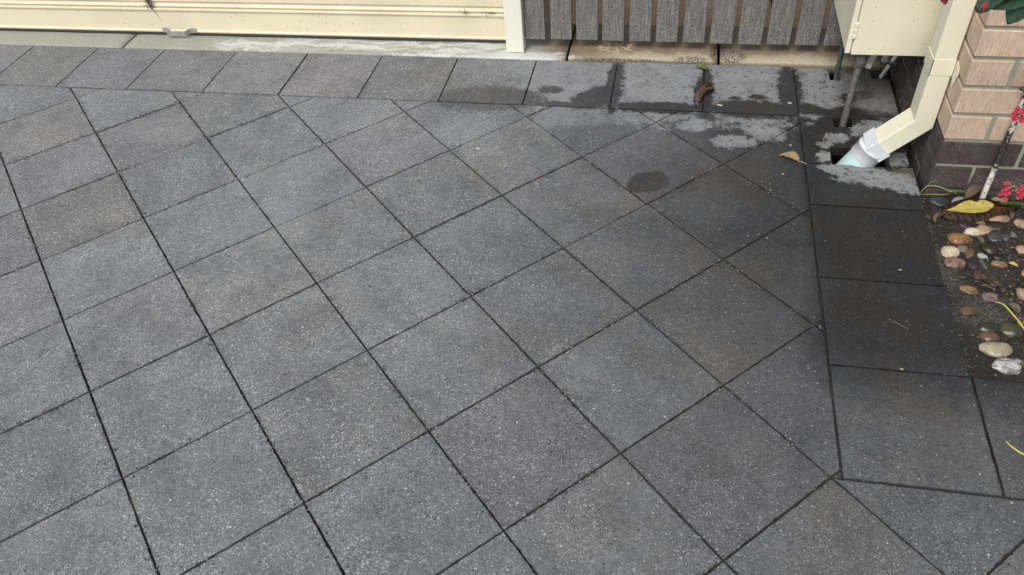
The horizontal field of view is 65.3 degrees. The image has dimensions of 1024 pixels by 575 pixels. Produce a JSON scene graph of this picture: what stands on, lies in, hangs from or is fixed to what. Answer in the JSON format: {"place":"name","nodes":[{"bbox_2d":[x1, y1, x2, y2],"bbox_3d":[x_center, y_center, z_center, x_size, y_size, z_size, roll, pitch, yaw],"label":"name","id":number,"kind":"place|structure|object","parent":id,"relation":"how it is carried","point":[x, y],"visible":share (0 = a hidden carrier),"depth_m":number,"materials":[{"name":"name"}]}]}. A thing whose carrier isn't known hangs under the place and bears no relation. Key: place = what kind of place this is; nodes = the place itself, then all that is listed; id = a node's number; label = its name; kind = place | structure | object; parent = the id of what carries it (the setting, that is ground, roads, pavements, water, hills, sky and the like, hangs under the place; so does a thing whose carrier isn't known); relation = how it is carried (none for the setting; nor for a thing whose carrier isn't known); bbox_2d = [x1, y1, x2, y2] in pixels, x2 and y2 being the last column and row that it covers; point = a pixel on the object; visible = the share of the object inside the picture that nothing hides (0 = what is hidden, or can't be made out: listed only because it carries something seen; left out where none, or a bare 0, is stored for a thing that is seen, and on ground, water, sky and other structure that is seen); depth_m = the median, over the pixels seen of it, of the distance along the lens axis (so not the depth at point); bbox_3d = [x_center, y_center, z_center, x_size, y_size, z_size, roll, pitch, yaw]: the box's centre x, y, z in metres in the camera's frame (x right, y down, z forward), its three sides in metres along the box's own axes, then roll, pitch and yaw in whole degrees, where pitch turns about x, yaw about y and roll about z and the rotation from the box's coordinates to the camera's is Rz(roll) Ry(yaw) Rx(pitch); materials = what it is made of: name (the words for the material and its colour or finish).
{"place":"outdoors","nodes":[
{"label":"outdoors","id":0,"kind":"place"},
{"bbox_2d":[0,23,887,74],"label":"kerb edging","id":1,"kind":"object","parent":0,"point":[791,54],"visible":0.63,"depth_m":3.99,"materials":[{"name":"concrete"}]},
{"bbox_2d":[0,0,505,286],"bbox_3d":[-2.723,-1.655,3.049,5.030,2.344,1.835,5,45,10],"label":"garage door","id":2,"kind":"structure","parent":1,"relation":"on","point":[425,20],"depth_m":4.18,"materials":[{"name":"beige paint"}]},
{"bbox_2d":[145,0,157,15],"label":"cobweb dirt","id":3,"kind":"structure","parent":2,"relation":"attached to","point":[148,2],"depth_m":4.25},
{"bbox_2d":[0,0,505,39],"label":"door panel","id":4,"kind":"structure","parent":2,"relation":"in","point":[440,19],"depth_m":4.18,"materials":[{"name":"beige paint"}]},
{"bbox_2d":[503,0,525,51],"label":"door post","id":5,"kind":"object","parent":1,"relation":"on","point":[513,10],"depth_m":3.85,"materials":[{"name":"beige paint"}]},
{"bbox_2d":[523,0,841,45],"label":"picket fence","id":6,"kind":"object","parent":1,"relation":"on","point":[782,14],"visible":0.88,"depth_m":3.72,"materials":[{"name":"grey wood"}]},
{"bbox_2d":[0,55,1023,574],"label":"pavement","id":7,"kind":"structure","parent":0,"point":[722,469],"depth_m":2.59,"materials":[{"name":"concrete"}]},
{"bbox_2d":[0,85,823,574],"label":"joint grit","id":8,"kind":"object","parent":7,"relation":"on","point":[356,329],"visible":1,"depth_m":2.71,"materials":[{"name":"grey sand"}]},
{"bbox_2d":[780,151,805,163],"bbox_3d":[1.115,-0.517,3.167,0.117,0.027,0.044,28,53,35],"label":"fallen leaf","id":9,"kind":"object","parent":7,"relation":"on","point":[794,155],"visible":1,"depth_m":3.18,"materials":[{"name":"beige plant"}]},
{"bbox_2d":[0,45,1023,499],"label":"pavement border","id":10,"kind":"object","parent":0,"point":[870,233],"visible":0.92,"depth_m":3.02,"materials":[{"name":"concrete"}]},
{"bbox_2d":[696,63,708,69],"bbox_3d":[0.883,-1.025,3.710,0.068,0.017,0.030,23,71,27],"label":"fallen leaf","id":11,"kind":"object","parent":10,"relation":"on","point":[702,66],"visible":1,"depth_m":3.71,"materials":[{"name":"green plant"}]},
{"bbox_2d":[695,79,713,105],"bbox_3d":[0.865,-0.881,3.547,0.050,0.048,0.238,21,50,25],"label":"fallen leaf","id":12,"kind":"object","parent":10,"relation":"on","point":[703,90],"visible":1,"depth_m":3.53,"materials":[{"name":"brown plant"}]},
{"bbox_2d":[580,60,983,466],"bbox_3d":[0.816,-0.299,2.993,1.405,0.004,2.141,5,45,10],"label":"grit","id":13,"kind":"object","parent":10,"relation":"on","point":[917,292],"visible":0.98,"depth_m":2.60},
{"bbox_2d":[835,150,866,166],"bbox_3d":[1.348,-0.470,3.190,0.167,0.183,0.107,5,45,10],"label":"drain pipe","id":14,"kind":"object","parent":10,"relation":"in","point":[848,158],"visible":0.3,"depth_m":3.13,"materials":[{"name":"teal plastic"}]},
{"bbox_2d":[871,71,887,78],"bbox_3d":[1.662,-0.958,3.616,0.068,0.036,0.034,5,45,10],"label":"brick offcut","id":15,"kind":"object","parent":10,"relation":"on","point":[875,74],"visible":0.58,"depth_m":3.60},
{"bbox_2d":[1006,441,1023,454],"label":"grass blade","id":16,"kind":"object","parent":10,"relation":"on","point":[1012,447],"depth_m":2.17,"materials":[{"name":"yellow plant"}]},
{"bbox_2d":[544,0,831,30],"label":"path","id":17,"kind":"structure","parent":0,"point":[709,13],"depth_m":4.12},
{"bbox_2d":[567,0,885,166],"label":"ground","id":18,"kind":"structure","parent":0,"point":[835,159],"depth_m":3.43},
{"bbox_2d":[921,195,1023,382],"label":"garden soil","id":19,"kind":"structure","parent":0,"point":[979,369],"depth_m":2.63,"materials":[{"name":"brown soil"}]},
{"bbox_2d":[933,210,943,222],"bbox_3d":[1.536,-0.262,2.876,0.080,0.022,0.023,-34,51,-26],"label":"fallen leaf","id":20,"kind":"object","parent":19,"relation":"on","point":[936,215],"visible":1,"depth_m":2.87,"materials":[{"name":"brown plant"}]},
{"bbox_2d":[920,185,956,193],"bbox_3d":[1.584,-0.357,2.964,0.120,0.038,0.014,11,47,16],"label":"weed stalk","id":21,"kind":"object","parent":19,"relation":"on","point":[938,186],"visible":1,"depth_m":2.96,"materials":[{"name":"green plant"}]},
{"bbox_2d":[929,196,949,207],"bbox_3d":[1.585,-0.316,2.962,0.082,0.034,0.064,5,41,1],"label":"pebble","id":22,"kind":"object","parent":19,"relation":"on","point":[942,202],"visible":0.87,"depth_m":2.95,"materials":[{"name":"stone"}]},
{"bbox_2d":[940,246,959,256],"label":"pebble","id":23,"kind":"object","parent":19,"relation":"on","point":[949,251],"visible":0.98,"depth_m":2.76,"materials":[{"name":"beige stone"}]},
{"bbox_2d":[943,257,965,268],"bbox_3d":[1.513,-0.084,2.731,0.070,0.028,0.052,8,44,10],"label":"pebble","id":24,"kind":"object","parent":19,"relation":"on","point":[954,262],"visible":1,"depth_m":2.72,"materials":[{"name":"pink stone"}]},
{"bbox_2d":[887,0,1023,199],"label":"brick wall","id":25,"kind":"structure","parent":19,"relation":"on","point":[957,146],"depth_m":2.80,"materials":[{"name":"beige brick"}]},
{"bbox_2d":[834,0,942,55],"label":"meter box","id":26,"kind":"object","parent":25,"relation":"attached to","point":[891,27],"visible":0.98,"depth_m":3.05,"materials":[{"name":"beige paint"}]},
{"bbox_2d":[833,40,843,79],"bbox_3d":[1.440,-1.029,3.491,0.032,0.344,0.022,-31,50,-24],"label":"copper pipe","id":27,"kind":"object","parent":26,"relation":"attached to","point":[839,63],"visible":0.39,"depth_m":3.52,"materials":[{"name":"metal"}]},
{"bbox_2d":[839,55,867,126],"bbox_3d":[1.391,-0.807,3.268,0.047,0.345,0.120,20,50,24],"label":"pipe","id":28,"kind":"object","parent":26,"relation":"attached to","point":[859,63],"visible":0.74,"depth_m":3.24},
{"bbox_2d":[865,55,877,68],"bbox_3d":[1.476,-0.951,3.242,0.074,0.122,0.028,-25,48,-19],"label":"conduit","id":29,"kind":"object","parent":26,"relation":"attached to","point":[871,61],"visible":0.44,"depth_m":3.25,"materials":[{"name":"grey plastic"}]},
{"bbox_2d":[881,55,889,62],"bbox_3d":[1.562,-0.997,3.298,0.047,0.141,0.031,-22,46,-16],"label":"conduit","id":30,"kind":"object","parent":26,"relation":"attached to","point":[884,58],"visible":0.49,"depth_m":3.32,"materials":[{"name":"grey plastic"}]},
{"bbox_2d":[850,0,942,55],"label":"door","id":31,"kind":"structure","parent":26,"relation":"in","point":[886,27],"depth_m":3.04,"materials":[{"name":"beige paint"}]},
{"bbox_2d":[879,56,897,77],"bbox_3d":[1.647,-0.994,3.409,0.032,0.315,0.173,-7,44,-1],"label":"water pipe","id":32,"kind":"object","parent":25,"relation":"attached to","point":[892,61],"visible":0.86,"depth_m":3.47,"materials":[{"name":"plastic"}]},
{"bbox_2d":[875,0,976,153],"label":"downpipe","id":33,"kind":"object","parent":25,"relation":"attached to","point":[917,118],"visible":1,"depth_m":2.83,"materials":[{"name":"beige metal"}]},
{"bbox_2d":[851,127,889,166],"bbox_3d":[1.392,-0.539,3.109,0.131,0.133,0.119,5,45,10],"label":"pipe adaptor","id":34,"kind":"object","parent":33,"relation":"attached to","point":[867,149],"visible":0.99,"depth_m":3.08,"materials":[{"name":"white plastic"}]},
{"bbox_2d":[951,196,965,202],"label":"pebble","id":35,"kind":"object","parent":19,"relation":"on","point":[957,198],"visible":0.31,"depth_m":2.95,"materials":[{"name":"grey stone"}]},
{"bbox_2d":[951,272,967,278],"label":"pebble","id":36,"kind":"object","parent":19,"relation":"on","point":[960,275],"visible":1,"depth_m":2.68,"materials":[{"name":"grey stone"}]},
{"bbox_2d":[947,233,972,244],"bbox_3d":[1.581,-0.172,2.817,0.083,0.034,0.059,2,45,6],"label":"pebble","id":37,"kind":"object","parent":19,"relation":"on","point":[958,238],"visible":1,"depth_m":2.80,"materials":[{"name":"orange stone"}]},
{"bbox_2d":[947,190,974,195],"bbox_3d":[1.652,-0.348,2.934,0.100,0.013,0.016,10,46,16],"label":"grass blade","id":38,"kind":"object","parent":19,"relation":"on","point":[961,191],"depth_m":2.94,"materials":[{"name":"green plant"}]},
{"bbox_2d":[956,245,967,252],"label":"pebble","id":39,"kind":"object","parent":19,"relation":"on","point":[963,248],"visible":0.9,"depth_m":2.77,"materials":[{"name":"beige stone"}]},
{"bbox_2d":[956,220,974,228],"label":"pebble","id":40,"kind":"object","parent":19,"relation":"on","point":[962,224],"visible":0.93,"depth_m":2.86,"materials":[{"name":"purple stone"}]},
{"bbox_2d":[941,198,1016,222],"bbox_3d":[1.686,-0.280,2.877,0.270,0.038,0.104,-3,72,3],"label":"fallen leaf","id":41,"kind":"object","parent":40,"relation":"on","point":[998,209],"visible":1,"depth_m":2.87,"materials":[{"name":"brown plant"}]},
{"bbox_2d":[946,200,994,212],"bbox_3d":[1.640,-0.286,2.857,0.165,0.008,0.066,-7,52,7],"label":"fallen leaf","id":42,"kind":"object","parent":41,"relation":"on","point":[971,206],"visible":1,"depth_m":2.86,"materials":[{"name":"yellow plant"}]},
{"bbox_2d":[991,197,1004,202],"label":"fallen leaf","id":43,"kind":"object","parent":41,"relation":"on","point":[998,199],"visible":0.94,"depth_m":2.88,"materials":[{"name":"beige plant"}]},
{"bbox_2d":[1001,201,1023,205],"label":"grass blade","id":44,"kind":"object","parent":41,"relation":"on","point":[1012,203],"depth_m":2.85,"materials":[{"name":"green plant"}]},
{"bbox_2d":[958,306,977,315],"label":"pebble","id":45,"kind":"object","parent":19,"relation":"on","point":[969,310],"visible":1,"depth_m":2.56,"materials":[{"name":"brown stone"}]},
{"bbox_2d":[959,285,978,294],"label":"pebble","id":46,"kind":"object","parent":19,"relation":"on","point":[969,290],"visible":1,"depth_m":2.63,"materials":[{"name":"beige stone"}]},
{"bbox_2d":[964,248,975,257],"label":"pebble","id":47,"kind":"object","parent":19,"relation":"on","point":[970,252],"visible":1,"depth_m":2.75,"materials":[{"name":"brown stone"}]},
{"bbox_2d":[964,227,979,235],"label":"pebble","id":48,"kind":"object","parent":19,"relation":"on","point":[971,231],"visible":0.96,"depth_m":2.83,"materials":[{"name":"white stone"}]},
{"bbox_2d":[966,261,980,269],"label":"pebble","id":49,"kind":"object","parent":19,"relation":"on","point":[972,265],"visible":1,"depth_m":2.71,"materials":[{"name":"purple stone"}]},
{"bbox_2d":[965,184,983,197],"bbox_3d":[1.693,-0.356,2.918,0.085,0.027,0.036,-33,58,-1],"label":"fallen leaf","id":50,"kind":"object","parent":19,"relation":"on","point":[972,190],"visible":0.98,"depth_m":2.92,"materials":[{"name":"brown plant"}]},
{"bbox_2d":[973,271,981,279],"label":"pebble","id":51,"kind":"object","parent":19,"relation":"on","point":[977,275],"visible":1,"depth_m":2.67,"materials":[{"name":"red stone"}]},
{"bbox_2d":[940,0,1023,201],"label":"flowering shrub","id":52,"kind":"object","parent":19,"relation":"on","point":[1014,9],"visible":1,"depth_m":2.07,"materials":[{"name":"red plant"}]},
{"bbox_2d":[977,253,987,258],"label":"pebble","id":53,"kind":"object","parent":19,"relation":"on","point":[981,255],"visible":1,"depth_m":2.74,"materials":[{"name":"grey stone"}]},
{"bbox_2d":[979,258,987,268],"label":"pebble","id":54,"kind":"object","parent":19,"relation":"on","point":[981,261],"visible":1,"depth_m":2.71,"materials":[{"name":"grey stone"}]},
{"bbox_2d":[976,225,992,235],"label":"pebble","id":55,"kind":"object","parent":19,"relation":"on","point":[984,230],"visible":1,"depth_m":2.82,"materials":[{"name":"beige stone"}]},
{"bbox_2d":[977,322,998,332],"bbox_3d":[1.500,0.127,2.521,0.070,0.025,0.044,-5,56,10],"label":"pebble","id":56,"kind":"object","parent":19,"relation":"on","point":[989,326],"visible":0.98,"depth_m":2.51,"materials":[{"name":"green stone"}]},
{"bbox_2d":[979,331,998,341],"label":"pebble","id":57,"kind":"object","parent":19,"relation":"on","point":[987,336],"visible":0.92,"depth_m":2.48,"materials":[{"name":"brown stone"}]},
{"bbox_2d":[980,242,998,254],"bbox_3d":[1.654,-0.134,2.765,0.059,0.034,0.066,6,38,1],"label":"pebble","id":58,"kind":"object","parent":19,"relation":"on","point":[988,248],"visible":1,"depth_m":2.75,"materials":[{"name":"grey stone"}]},
{"bbox_2d":[982,292,997,302],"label":"pebble","id":59,"kind":"object","parent":19,"relation":"on","point":[989,297],"visible":0.98,"depth_m":2.60,"materials":[{"name":"stone"}]},
{"bbox_2d":[981,274,1001,287],"bbox_3d":[1.591,-0.023,2.654,0.054,0.029,0.077,-3,34,-13],"label":"pebble","id":60,"kind":"object","parent":19,"relation":"on","point":[991,281],"visible":1,"depth_m":2.63,"materials":[{"name":"stone"}]},
{"bbox_2d":[986,230,1003,242],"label":"pebble","id":61,"kind":"object","parent":19,"relation":"on","point":[994,236],"visible":1,"depth_m":2.79,"materials":[{"name":"stone"}]},
{"bbox_2d":[978,342,1012,357],"bbox_3d":[1.487,0.193,2.452,0.101,0.033,0.062,3,43,2],"label":"pebble","id":62,"kind":"object","parent":19,"relation":"on","point":[998,349],"visible":0.99,"depth_m":2.44,"materials":[{"name":"stone"}]},
{"bbox_2d":[986,221,1005,231],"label":"pebble","id":63,"kind":"object","parent":19,"relation":"on","point":[996,226],"visible":0.95,"depth_m":2.83,"materials":[{"name":"grey stone"}]},
{"bbox_2d":[992,254,1006,260],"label":"pebble","id":64,"kind":"object","parent":19,"relation":"on","point":[999,257],"visible":1,"depth_m":2.73,"materials":[{"name":"black stone"}]},
{"bbox_2d":[991,260,1007,267],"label":"pebble","id":65,"kind":"object","parent":19,"relation":"on","point":[1000,264],"visible":1,"depth_m":2.70,"materials":[{"name":"beige stone"}]},
{"bbox_2d":[989,216,1010,221],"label":"pebble","id":66,"kind":"object","parent":19,"relation":"on","point":[1001,218],"visible":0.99,"depth_m":2.86,"materials":[{"name":"beige stone"}]},
{"bbox_2d":[979,94,1023,198],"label":"garden stake","id":67,"kind":"object","parent":19,"relation":"on","point":[999,157],"visible":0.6,"depth_m":2.80,"materials":[{"name":"paint"}]},
{"bbox_2d":[1002,234,1009,241],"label":"pebble","id":68,"kind":"object","parent":19,"relation":"on","point":[1006,238],"visible":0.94,"depth_m":2.79,"materials":[{"name":"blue stone"}]},
{"bbox_2d":[992,358,1021,374],"bbox_3d":[1.490,0.239,2.406,0.080,0.032,0.060,12,57,24],"label":"pebble","id":69,"kind":"object","parent":19,"relation":"on","point":[1008,366],"visible":1,"depth_m":2.39,"materials":[{"name":"stone"}]},
{"bbox_2d":[995,302,1023,329],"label":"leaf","id":70,"kind":"object","parent":19,"relation":"on","point":[1013,315],"visible":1,"depth_m":2.49,"materials":[{"name":"yellow plant"}]},
{"bbox_2d":[999,321,1023,337],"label":"pebble","id":71,"kind":"object","parent":19,"relation":"on","point":[1008,329],"visible":1,"depth_m":2.49,"materials":[{"name":"stone"}]},
{"bbox_2d":[1013,219,1023,228],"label":"pebble","id":72,"kind":"object","parent":19,"relation":"on","point":[1018,223],"visible":1,"depth_m":2.83,"materials":[{"name":"beige stone"}]},
{"bbox_2d":[1015,245,1023,253],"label":"pebble","id":73,"kind":"object","parent":19,"relation":"on","point":[1019,249],"visible":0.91,"depth_m":2.75,"materials":[{"name":"beige stone"}]},
{"bbox_2d":[1016,287,1023,300],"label":"pebble","id":74,"kind":"object","parent":19,"relation":"on","point":[1019,292],"visible":0.99,"depth_m":2.60,"materials":[{"name":"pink stone"}]}
]}

